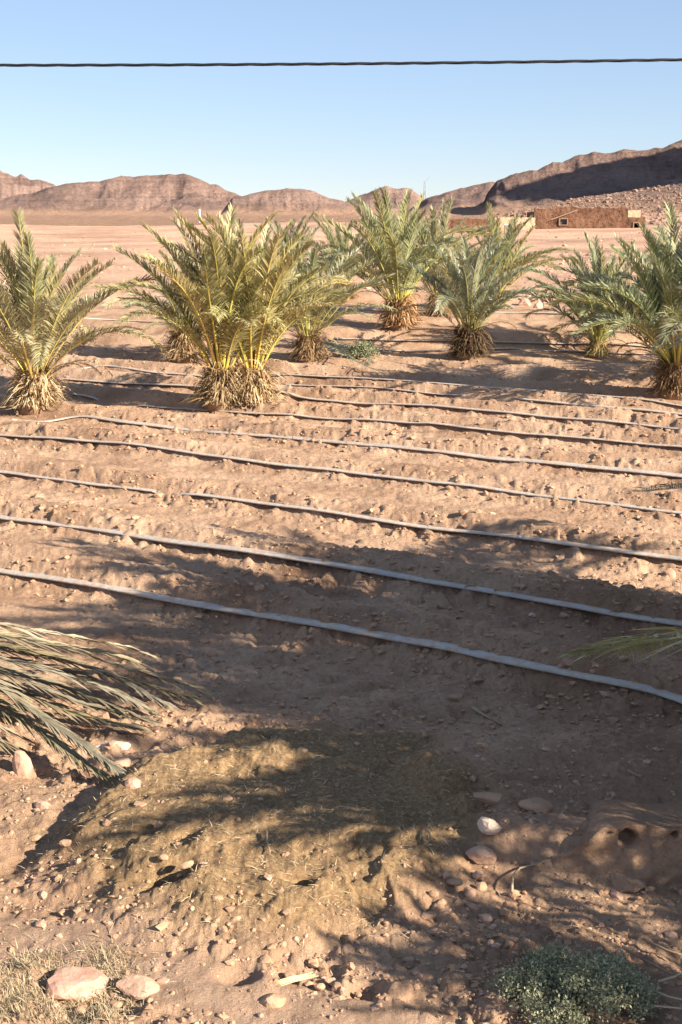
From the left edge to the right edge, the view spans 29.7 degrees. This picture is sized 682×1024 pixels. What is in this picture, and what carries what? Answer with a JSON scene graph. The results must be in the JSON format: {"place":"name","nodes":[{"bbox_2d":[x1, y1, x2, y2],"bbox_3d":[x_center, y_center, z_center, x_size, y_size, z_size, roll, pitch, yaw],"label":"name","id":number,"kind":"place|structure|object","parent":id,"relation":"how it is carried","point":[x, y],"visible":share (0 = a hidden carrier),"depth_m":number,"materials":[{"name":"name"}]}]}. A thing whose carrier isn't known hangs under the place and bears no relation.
{"place":"outdoors","nodes":[
{"label":"outdoors","id":0,"kind":"place"},
{"bbox_2d":[0,212,681,1023],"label":"ground","id":1,"kind":"structure","parent":0,"point":[422,776],"depth_m":9.09,"materials":[{"name":"soil"}]},
{"bbox_2d":[12,750,32,778],"bbox_3d":[-1.808,1.466,7.308,0.117,0.239,0.108,6,18,17],"label":"rock","id":2,"kind":"object","parent":1,"relation":"on","point":[22,765],"visible":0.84,"depth_m":7.26,"materials":[{"name":"beige stone"}]},
{"bbox_2d":[28,834,41,841],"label":"rock","id":3,"kind":"object","parent":1,"relation":"on","point":[35,837],"visible":1,"depth_m":6.53,"materials":[{"name":"stone"}]},
{"bbox_2d":[34,800,51,809],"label":"rock","id":4,"kind":"object","parent":1,"relation":"on","point":[41,805],"visible":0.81,"depth_m":6.81,"materials":[{"name":"beige stone"}]},
{"bbox_2d":[59,839,71,846],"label":"rock","id":5,"kind":"object","parent":1,"relation":"on","point":[65,842],"visible":1,"depth_m":6.27,"materials":[{"name":"stone"}]},
{"bbox_2d":[0,923,153,1023],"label":"dry grass","id":6,"kind":"structure","parent":1,"relation":"on","point":[97,1007],"depth_m":5.12,"materials":[{"name":"beige plant"}]},
{"bbox_2d":[46,966,108,1002],"bbox_3d":[-1.067,1.914,5.204,0.251,0.108,0.203,2,12,-14],"label":"rock","id":7,"kind":"object","parent":1,"relation":"on","point":[73,983],"visible":0.98,"depth_m":5.15,"materials":[{"name":"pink stone"}]},
{"bbox_2d":[74,1005,86,1013],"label":"rock","id":8,"kind":"object","parent":1,"relation":"on","point":[79,1009],"visible":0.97,"depth_m":5.03,"materials":[{"name":"stone"}]},
{"bbox_2d":[70,322,97,345],"bbox_3d":[-6.025,-4.213,30.020,0.640,0.656,0.554,4,13,16],"label":"desert shrub","id":9,"kind":"object","parent":1,"relation":"on","point":[81,328],"visible":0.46,"depth_m":29.98,"materials":[{"name":"beige plant"}]},
{"bbox_2d":[0,207,170,414],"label":"date palm","id":10,"kind":"object","parent":1,"relation":"on","point":[28,296],"visible":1,"depth_m":20.41,"materials":[{"name":"green plant"}]},
{"bbox_2d":[102,819,111,826],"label":"rock","id":11,"kind":"object","parent":1,"relation":"on","point":[106,822],"visible":1,"depth_m":6.30,"materials":[{"name":"stone"}]},
{"bbox_2d":[0,622,223,787],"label":"date palm","id":12,"kind":"object","parent":1,"relation":"on","point":[55,726],"visible":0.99,"depth_m":7.82,"materials":[{"name":"green plant"}]},
{"bbox_2d":[95,740,130,751],"bbox_3d":[-1.365,1.399,7.621,0.240,0.081,0.150,-3,13,-12],"label":"rock","id":13,"kind":"object","parent":1,"relation":"on","point":[124,746],"visible":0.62,"depth_m":7.60,"materials":[{"name":"stone"}]},
{"bbox_2d":[109,1000,121,1007],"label":"rock","id":14,"kind":"object","parent":1,"relation":"on","point":[118,1004],"visible":0.95,"depth_m":5.07,"materials":[{"name":"stone"}]},
{"bbox_2d":[113,758,130,766],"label":"rock","id":15,"kind":"object","parent":1,"relation":"on","point":[122,762],"visible":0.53,"depth_m":7.34,"materials":[{"name":"beige stone"}]},
{"bbox_2d":[54,378,197,386],"bbox_3d":[-4.013,-2.478,24.678,4.027,0.095,0.155,8,15,31],"label":"irrigation hose","id":16,"kind":"object","parent":1,"relation":"on","point":[127,383],"visible":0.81,"depth_m":24.66,"materials":[{"name":"plastic"}]},
{"bbox_2d":[124,777,140,788],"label":"rock","id":17,"kind":"object","parent":1,"relation":"on","point":[133,783],"visible":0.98,"depth_m":6.67,"materials":[{"name":"beige stone"}]},
{"bbox_2d":[68,318,198,325],"bbox_3d":[-4.653,-5.133,34.778,5.686,0.213,1.095,4,13,17],"label":"irrigation hose","id":18,"kind":"object","parent":1,"relation":"on","point":[127,320],"visible":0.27,"depth_m":35.55,"materials":[{"name":"plastic"}]},
{"bbox_2d":[116,974,159,1000],"bbox_3d":[-0.812,1.913,5.158,0.174,0.082,0.115,-3,13,-13],"label":"rock","id":19,"kind":"object","parent":1,"relation":"on","point":[140,985],"visible":1,"depth_m":5.14,"materials":[{"name":"beige stone"}]},
{"bbox_2d":[84,365,203,376],"bbox_3d":[-4.235,-2.992,26.666,3.542,0.199,1.259,2,13,10],"label":"irrigation hose","id":20,"kind":"object","parent":1,"relation":"on","point":[143,370],"visible":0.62,"depth_m":26.70,"materials":[{"name":"plastic"}]},
{"bbox_2d":[100,250,212,363],"bbox_3d":[-3.374,-4.464,27.899,3.327,2.529,3.152,8,16,23],"label":"date palm","id":21,"kind":"object","parent":1,"relation":"on","point":[177,341],"visible":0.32,"depth_m":27.74,"materials":[{"name":"green plant"}]},
{"bbox_2d":[158,854,167,860],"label":"rock","id":22,"kind":"object","parent":1,"relation":"on","point":[162,857],"visible":1,"depth_m":5.88,"materials":[{"name":"stone"}]},
{"bbox_2d":[180,860,193,868],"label":"rock","id":23,"kind":"object","parent":1,"relation":"on","point":[187,864],"visible":1,"depth_m":5.81,"materials":[{"name":"stone"}]},
{"bbox_2d":[212,895,223,900],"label":"rock","id":24,"kind":"object","parent":1,"relation":"on","point":[218,897],"visible":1,"depth_m":5.60,"materials":[{"name":"stone"}]},
{"bbox_2d":[89,203,352,411],"bbox_3d":[-1.932,-3.376,21.148,4.327,3.412,4.406,2,12,0],"label":"date palm","id":25,"kind":"object","parent":1,"relation":"on","point":[235,300],"visible":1,"depth_m":20.82,"materials":[{"name":"green plant"}]},
{"bbox_2d":[216,1013,228,1018],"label":"rock","id":26,"kind":"object","parent":1,"relation":"on","point":[219,1015],"visible":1,"depth_m":4.97,"materials":[{"name":"stone"}]},
{"bbox_2d":[229,916,240,922],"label":"rock","id":27,"kind":"object","parent":1,"relation":"on","point":[233,919],"visible":1,"depth_m":5.50,"materials":[{"name":"stone"}]},
{"bbox_2d":[258,954,271,963],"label":"rock","id":28,"kind":"object","parent":1,"relation":"on","point":[265,959],"visible":1,"depth_m":5.32,"materials":[{"name":"stone"}]},
{"bbox_2d":[265,830,270,852],"bbox_3d":[-0.344,1.547,6.040,0.014,0.025,0.187,-2,13,-7],"label":"twig","id":29,"kind":"object","parent":1,"relation":"on","point":[266,832],"visible":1,"depth_m":6.05,"materials":[{"name":"wood"}]},
{"bbox_2d":[260,993,285,1008],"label":"rock","id":30,"kind":"object","parent":1,"relation":"on","point":[273,1000],"visible":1,"depth_m":5.06,"materials":[{"name":"stone"}]},
{"bbox_2d":[284,971,294,977],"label":"rock","id":31,"kind":"object","parent":1,"relation":"on","point":[288,974],"visible":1,"depth_m":5.26,"materials":[{"name":"stone"}]},
{"bbox_2d":[242,211,344,289],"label":"date palm","id":32,"kind":"object","parent":1,"relation":"on","point":[293,235],"visible":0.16,"depth_m":39.37,"materials":[{"name":"green plant"}]},
{"bbox_2d":[279,972,318,985],"bbox_3d":[-0.205,1.905,5.226,0.238,0.022,0.038,-5,14,-23],"label":"stick","id":33,"kind":"object","parent":1,"relation":"on","point":[287,980],"visible":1,"depth_m":5.23,"materials":[{"name":"beige wood"}]},
{"bbox_2d":[308,962,318,967],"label":"rock","id":34,"kind":"object","parent":1,"relation":"on","point":[314,964],"visible":1,"depth_m":5.32,"materials":[{"name":"stone"}]},
{"bbox_2d":[314,983,324,990],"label":"rock","id":35,"kind":"object","parent":1,"relation":"on","point":[319,986],"visible":1,"depth_m":5.18,"materials":[{"name":"stone"}]},
{"bbox_2d":[325,977,335,985],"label":"rock","id":36,"kind":"object","parent":1,"relation":"on","point":[331,981],"visible":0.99,"depth_m":5.22,"materials":[{"name":"stone"}]},
{"bbox_2d":[268,235,396,362],"bbox_3d":[-0.618,-4.577,27.656,3.471,2.746,3.140,-6,14,-26],"label":"date palm","id":37,"kind":"object","parent":1,"relation":"on","point":[309,346],"visible":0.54,"depth_m":27.37,"materials":[{"name":"green plant"}]},
{"bbox_2d":[331,981,341,991],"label":"rock","id":38,"kind":"object","parent":1,"relation":"on","point":[335,986],"visible":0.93,"depth_m":5.17,"materials":[{"name":"stone"}]},
{"bbox_2d":[301,214,374,301],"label":"date palm","id":39,"kind":"object","parent":1,"relation":"on","point":[341,241],"visible":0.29,"depth_m":40.47,"materials":[{"name":"green plant"}]},
{"bbox_2d":[0,229,675,295],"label":"desert stones","id":40,"kind":"object","parent":1,"relation":"on","point":[549,270],"visible":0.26,"depth_m":69.74,"materials":[{"name":"brown stone"}]},
{"bbox_2d":[0,347,681,729],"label":"soil clods","id":41,"kind":"object","parent":1,"relation":"on","point":[412,611],"visible":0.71,"depth_m":10.31,"materials":[{"name":"brown soil"}]},
{"bbox_2d":[0,568,681,703],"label":"irrigation hose","id":42,"kind":"object","parent":1,"relation":"on","point":[493,657],"visible":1,"depth_m":9.24,"materials":[{"name":"plastic"}]},
{"bbox_2d":[0,515,681,626],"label":"irrigation hose","id":43,"kind":"object","parent":1,"relation":"on","point":[392,574],"visible":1,"depth_m":11.06,"materials":[{"name":"plastic"}]},
{"bbox_2d":[0,470,681,560],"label":"irrigation hose","id":44,"kind":"object","parent":1,"relation":"on","point":[619,550],"visible":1,"depth_m":12.93,"materials":[{"name":"plastic"}]},
{"bbox_2d":[0,434,681,513],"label":"irrigation hose","id":45,"kind":"object","parent":1,"relation":"on","point":[391,477],"visible":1,"depth_m":15.56,"materials":[{"name":"plastic"}]},
{"bbox_2d":[1,712,681,1023],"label":"straw","id":46,"kind":"object","parent":1,"relation":"on","point":[285,843],"visible":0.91,"depth_m":6.18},
{"bbox_2d":[11,415,681,477],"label":"irrigation hose","id":47,"kind":"object","parent":1,"relation":"on","point":[670,474],"visible":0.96,"depth_m":17.26,"materials":[{"name":"plastic"}]},
{"bbox_2d":[328,339,374,363],"bbox_3d":[0.052,-3.692,28.869,0.545,0.348,4.426,-3,13,-14],"label":"cut frond","id":48,"kind":"object","parent":1,"relation":"on","point":[348,345],"visible":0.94,"depth_m":28.10,"materials":[{"name":"brown plant"}]},
{"bbox_2d":[323,343,385,374],"bbox_3d":[-0.042,-3.472,28.129,0.699,0.360,5.699,-3,13,-14],"label":"cut frond","id":49,"kind":"object","parent":1,"relation":"on","point":[335,348],"visible":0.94,"depth_m":27.15,"materials":[{"name":"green plant"}]},
{"bbox_2d":[346,340,380,357],"bbox_3d":[0.492,-3.541,27.797,0.777,0.391,0.711,0,12,0],"label":"desert shrub","id":50,"kind":"object","parent":1,"relation":"on","point":[362,348],"visible":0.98,"depth_m":27.66,"materials":[{"name":"green plant"}]},
{"bbox_2d":[282,383,465,395],"bbox_3d":[0.558,-2.288,23.910,3.925,0.076,0.187,8,15,31],"label":"irrigation hose","id":51,"kind":"object","parent":1,"relation":"on","point":[380,388],"visible":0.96,"depth_m":23.79,"materials":[{"name":"plastic"}]},
{"bbox_2d":[72,393,681,447],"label":"irrigation hose","id":52,"kind":"object","parent":1,"relation":"on","point":[485,429],"visible":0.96,"depth_m":19.47,"materials":[{"name":"plastic"}]},
{"bbox_2d":[303,184,495,330],"bbox_3d":[1.449,-6.315,32.020,5.025,3.675,4.540,-4,7,6],"label":"date palm","id":53,"kind":"object","parent":1,"relation":"on","point":[389,244],"visible":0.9,"depth_m":31.56,"materials":[{"name":"green plant"}]},
{"bbox_2d":[403,956,414,961],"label":"rock","id":54,"kind":"object","parent":1,"relation":"on","point":[407,959],"visible":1,"depth_m":5.37,"materials":[{"name":"stone"}]},
{"bbox_2d":[420,911,435,919],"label":"rock","id":55,"kind":"object","parent":1,"relation":"on","point":[428,915],"visible":1,"depth_m":5.67,"materials":[{"name":"stone"}]},
{"bbox_2d":[428,890,438,897],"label":"rock","id":56,"kind":"object","parent":1,"relation":"on","point":[433,893],"visible":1,"depth_m":5.80,"materials":[{"name":"stone"}]},
{"bbox_2d":[366,196,516,316],"bbox_3d":[2.421,-6.846,34.637,4.077,3.264,4.443,-11,15,-29],"label":"date palm","id":57,"kind":"object","parent":1,"relation":"on","point":[440,228],"visible":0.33,"depth_m":34.17,"materials":[{"name":"green plant"}]},
{"bbox_2d":[436,898,447,905],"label":"rock","id":58,"kind":"object","parent":1,"relation":"on","point":[442,901],"visible":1,"depth_m":5.75,"materials":[{"name":"stone"}]},
{"bbox_2d":[442,871,452,878],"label":"rock","id":59,"kind":"object","parent":1,"relation":"on","point":[446,874],"visible":1,"depth_m":5.94,"materials":[{"name":"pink stone"}]},
{"bbox_2d":[444,995,452,1001],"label":"rock","id":60,"kind":"object","parent":1,"relation":"on","point":[448,998],"visible":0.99,"depth_m":5.09,"materials":[{"name":"stone"}]},
{"bbox_2d":[446,877,463,885],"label":"rock","id":61,"kind":"object","parent":1,"relation":"on","point":[454,881],"visible":1,"depth_m":5.91,"materials":[{"name":"stone"}]},
{"bbox_2d":[454,898,464,904],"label":"rock","id":62,"kind":"object","parent":1,"relation":"on","point":[458,901],"visible":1,"depth_m":5.79,"materials":[{"name":"stone"}]},
{"bbox_2d":[435,218,496,232],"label":"ruined mud wall","id":63,"kind":"structure","parent":1,"relation":"on","point":[469,222],"depth_m":146.39,"materials":[{"name":"brick"}]},
{"bbox_2d":[462,1017,473,1023],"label":"rock","id":64,"kind":"object","parent":1,"relation":"on","point":[468,1020],"visible":1,"depth_m":4.93,"materials":[{"name":"stone"}]},
{"bbox_2d":[464,889,475,896],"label":"rock","id":65,"kind":"object","parent":1,"relation":"on","point":[470,893],"visible":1,"depth_m":5.86,"materials":[{"name":"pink stone"}]},
{"bbox_2d":[468,903,479,911],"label":"rock","id":66,"kind":"object","parent":1,"relation":"on","point":[473,906],"visible":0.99,"depth_m":5.76,"materials":[{"name":"grey stone"}]},
{"bbox_2d":[271,373,681,405],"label":"irrigation hose","id":67,"kind":"object","parent":1,"relation":"on","point":[475,385],"visible":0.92,"depth_m":23.22,"materials":[{"name":"plastic"}]},
{"bbox_2d":[388,230,565,359],"bbox_3d":[2.812,-4.814,28.600,3.252,2.908,3.921,12,17,42],"label":"date palm","id":68,"kind":"object","parent":1,"relation":"on","point":[473,300],"visible":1,"depth_m":28.50,"materials":[{"name":"green plant"}]},
{"bbox_2d":[275,390,678,428],"bbox_3d":[2.370,-1.624,20.781,8.570,0.113,0.266,8,15,32],"label":"irrigation hose","id":69,"kind":"object","parent":1,"relation":"on","point":[501,411],"visible":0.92,"depth_m":20.80,"materials":[{"name":"plastic"}]},
{"bbox_2d":[472,870,482,879],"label":"rock","id":70,"kind":"object","parent":1,"relation":"on","point":[476,875],"visible":1,"depth_m":5.99,"materials":[{"name":"grey stone"}]},
{"bbox_2d":[465,845,496,864],"bbox_3d":[0.667,1.627,6.111,0.151,0.083,0.100,6,16,20],"label":"rock","id":71,"kind":"object","parent":1,"relation":"on","point":[482,854],"visible":1,"depth_m":6.08,"materials":[{"name":"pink stone"}]},
{"bbox_2d":[476,882,486,890],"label":"rock","id":72,"kind":"object","parent":1,"relation":"on","point":[481,886],"visible":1,"depth_m":5.91,"materials":[{"name":"stone"}]},
{"bbox_2d":[478,913,492,922],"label":"rock","id":73,"kind":"object","parent":1,"relation":"on","point":[485,918],"visible":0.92,"depth_m":5.68,"materials":[{"name":"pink stone"}]},
{"bbox_2d":[471,706,501,724],"bbox_3d":[0.909,1.277,8.045,0.024,0.022,0.321,-6,14,-26],"label":"twig","id":74,"kind":"object","parent":1,"relation":"on","point":[475,709],"visible":1,"depth_m":8.06,"materials":[{"name":"grey wood"}]},
{"bbox_2d":[473,791,501,804],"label":"rock","id":75,"kind":"object","parent":1,"relation":"on","point":[489,798],"visible":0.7,"depth_m":6.41,"materials":[{"name":"stone"}]},
{"bbox_2d":[477,816,501,834],"bbox_3d":[0.709,1.505,6.171,0.131,0.073,0.101,11,22,28],"label":"rock","id":76,"kind":"object","parent":1,"relation":"on","point":[488,826],"visible":1,"depth_m":6.14,"materials":[{"name":"stone"}]},
{"bbox_2d":[333,307,647,318],"bbox_3d":[4.253,-5.467,35.403,12.688,0.166,1.043,7,15,30],"label":"irrigation hose","id":77,"kind":"object","parent":1,"relation":"on","point":[494,312],"visible":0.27,"depth_m":35.23,"materials":[{"name":"plastic"}]},
{"bbox_2d":[334,338,655,347],"bbox_3d":[4.511,-4.054,30.993,9.463,0.162,0.315,2,13,10],"label":"irrigation hose","id":78,"kind":"object","parent":1,"relation":"on","point":[487,341],"visible":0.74,"depth_m":31.06,"materials":[{"name":"plastic"}]},
{"bbox_2d":[499,908,508,916],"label":"rock","id":79,"kind":"object","parent":1,"relation":"on","point":[503,912],"visible":1,"depth_m":5.74,"materials":[{"name":"stone"}]},
{"bbox_2d":[445,202,581,307],"bbox_3d":[4.660,-7.225,36.510,4.385,3.099,4.303,6,14,13],"label":"date palm","id":80,"kind":"object","parent":1,"relation":"on","point":[514,261],"visible":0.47,"depth_m":36.24,"materials":[{"name":"green plant"}]},
{"bbox_2d":[509,889,518,897],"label":"rock","id":81,"kind":"object","parent":1,"relation":"on","point":[515,894],"visible":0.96,"depth_m":5.90,"materials":[{"name":"stone"}]},
{"bbox_2d":[377,348,652,354],"bbox_3d":[4.889,-3.758,30.352,8.370,0.181,0.493,2,13,10],"label":"irrigation hose","id":82,"kind":"object","parent":1,"relation":"on","point":[512,348],"visible":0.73,"depth_m":30.59,"materials":[{"name":"plastic"}]},
{"bbox_2d":[495,217,534,229],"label":"plaster wall","id":83,"kind":"structure","parent":1,"relation":"on","point":[527,226],"depth_m":157.83,"materials":[{"name":"beige paint"}]},
{"bbox_2d":[518,298,531,305],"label":"rock","id":84,"kind":"object","parent":1,"relation":"on","point":[524,302],"visible":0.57,"depth_m":39.88,"materials":[{"name":"beige stone"}]},
{"bbox_2d":[510,859,551,893],"bbox_3d":[0.875,1.678,6.016,0.360,0.063,0.128,-10,16,-39],"label":"twig","id":85,"kind":"object","parent":1,"relation":"on","point":[513,875],"visible":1,"depth_m":6.05,"materials":[{"name":"grey wood"}]},
{"bbox_2d":[518,797,552,813],"bbox_3d":[0.957,1.458,6.334,0.174,0.087,0.144,-1,13,-5],"label":"rock","id":86,"kind":"object","parent":1,"relation":"on","point":[535,805],"visible":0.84,"depth_m":6.30,"materials":[{"name":"stone"}]},
{"bbox_2d":[533,301,542,308],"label":"rock","id":87,"kind":"object","parent":1,"relation":"on","point":[538,304],"visible":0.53,"depth_m":38.23,"materials":[{"name":"stone"}]},
{"bbox_2d":[495,230,657,357],"bbox_3d":[5.918,-5.038,29.752,4.565,2.969,4.355,15,21,39],"label":"date palm","id":88,"kind":"object","parent":1,"relation":"on","point":[597,347],"visible":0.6,"depth_m":29.60,"materials":[{"name":"green plant"}]},
{"bbox_2d":[487,939,666,1023],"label":"desert shrub","id":89,"kind":"object","parent":1,"relation":"on","point":[542,965],"visible":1,"depth_m":4.96,"materials":[{"name":"green plant"}]},
{"bbox_2d":[527,206,644,228],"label":"mud brick house","id":90,"kind":"structure","parent":1,"relation":"on","point":[572,217],"depth_m":158.92,"materials":[{"name":"brown brick"}]},
{"bbox_2d":[559,218,567,224],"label":"window","id":91,"kind":"structure","parent":90,"relation":"in","point":[562,221],"depth_m":159.18,"materials":[{"name":"grey"}]},
{"bbox_2d":[516,397,681,414],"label":"irrigation hose","id":92,"kind":"object","parent":1,"relation":"on","point":[589,405],"visible":0.91,"depth_m":21.51,"materials":[{"name":"plastic"}]},
{"bbox_2d":[542,199,681,400],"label":"date palm","id":93,"kind":"object","parent":1,"relation":"on","point":[663,301],"visible":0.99,"depth_m":22.00,"materials":[{"name":"green plant"}]},
{"bbox_2d":[552,800,681,884],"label":"mud block","id":94,"kind":"structure","parent":1,"relation":"on","point":[649,851],"depth_m":6.03,"materials":[{"name":"soil"}]},
{"bbox_2d":[558,329,681,661],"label":"date palm","id":95,"kind":"object","parent":1,"relation":"on","point":[635,642],"visible":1,"depth_m":7.10,"materials":[{"name":"green plant"}]},
{"bbox_2d":[610,872,646,893],"bbox_3d":[1.339,1.731,6.032,0.160,0.080,0.175,-3,17,-20],"label":"rock","id":96,"kind":"object","parent":1,"relation":"on","point":[624,883],"visible":0.85,"depth_m":5.98,"materials":[{"name":"stone"}]},
{"bbox_2d":[628,210,640,216],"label":"plaster wall","id":97,"kind":"structure","parent":1,"relation":"on","point":[634,213],"depth_m":165.59,"materials":[{"name":"paint"}]},
{"bbox_2d":[623,947,681,978],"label":"dry stalk","id":98,"kind":"object","parent":1,"relation":"on","point":[640,957],"visible":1,"depth_m":5.25,"materials":[{"name":"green plant"}]},
{"bbox_2d":[627,999,681,1008],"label":"dry stalk","id":99,"kind":"object","parent":1,"relation":"on","point":[661,1006],"visible":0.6,"depth_m":4.95,"materials":[{"name":"plant"}]},
{"bbox_2d":[642,938,681,955],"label":"dry stalk","id":100,"kind":"object","parent":1,"relation":"on","point":[654,944],"visible":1,"depth_m":5.37,"materials":[{"name":"beige plant"}]},
{"bbox_2d":[646,986,681,1000],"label":"dry stalk","id":101,"kind":"object","parent":1,"relation":"on","point":[665,995],"visible":0.72,"depth_m":5.02,"materials":[{"name":"plant"}]},
{"bbox_2d":[657,972,681,982],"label":"dry stalk","id":102,"kind":"object","parent":1,"relation":"on","point":[666,979],"visible":1,"depth_m":5.13,"materials":[{"name":"plant"}]},
{"bbox_2d":[664,568,675,577],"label":"rock","id":103,"kind":"object","parent":1,"relation":"on","point":[670,572],"visible":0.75,"depth_m":11.26,"materials":[{"name":"beige stone"}]},
{"bbox_2d":[0,140,681,225],"bbox_3d":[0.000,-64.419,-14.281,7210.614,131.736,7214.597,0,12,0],"label":"hills","id":104,"kind":"structure","parent":0,"point":[152,200],"depth_m":552.21,"materials":[{"name":"brown stone"}]},
{"bbox_2d":[495,183,681,224],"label":"hillside rubble","id":105,"kind":"object","parent":104,"relation":"on","point":[607,204],"visible":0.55,"depth_m":251.24,"materials":[{"name":"brown stone"}]},
{"bbox_2d":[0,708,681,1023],"bbox_3d":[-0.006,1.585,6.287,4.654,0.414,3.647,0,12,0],"label":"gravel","id":106,"kind":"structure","parent":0,"point":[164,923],"depth_m":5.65,"materials":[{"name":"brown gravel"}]},
{"bbox_2d":[0,58,681,66],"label":"overhead cable","id":107,"kind":"object","parent":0,"point":[340,63],"visible":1,"depth_m":13.30,"materials":[{"name":"black plastic"}]},
{"bbox_2d":[0,0,681,201],"label":"sky","id":108,"kind":"structure","parent":0,"point":[330,131],"materials":[{"name":"blue"}]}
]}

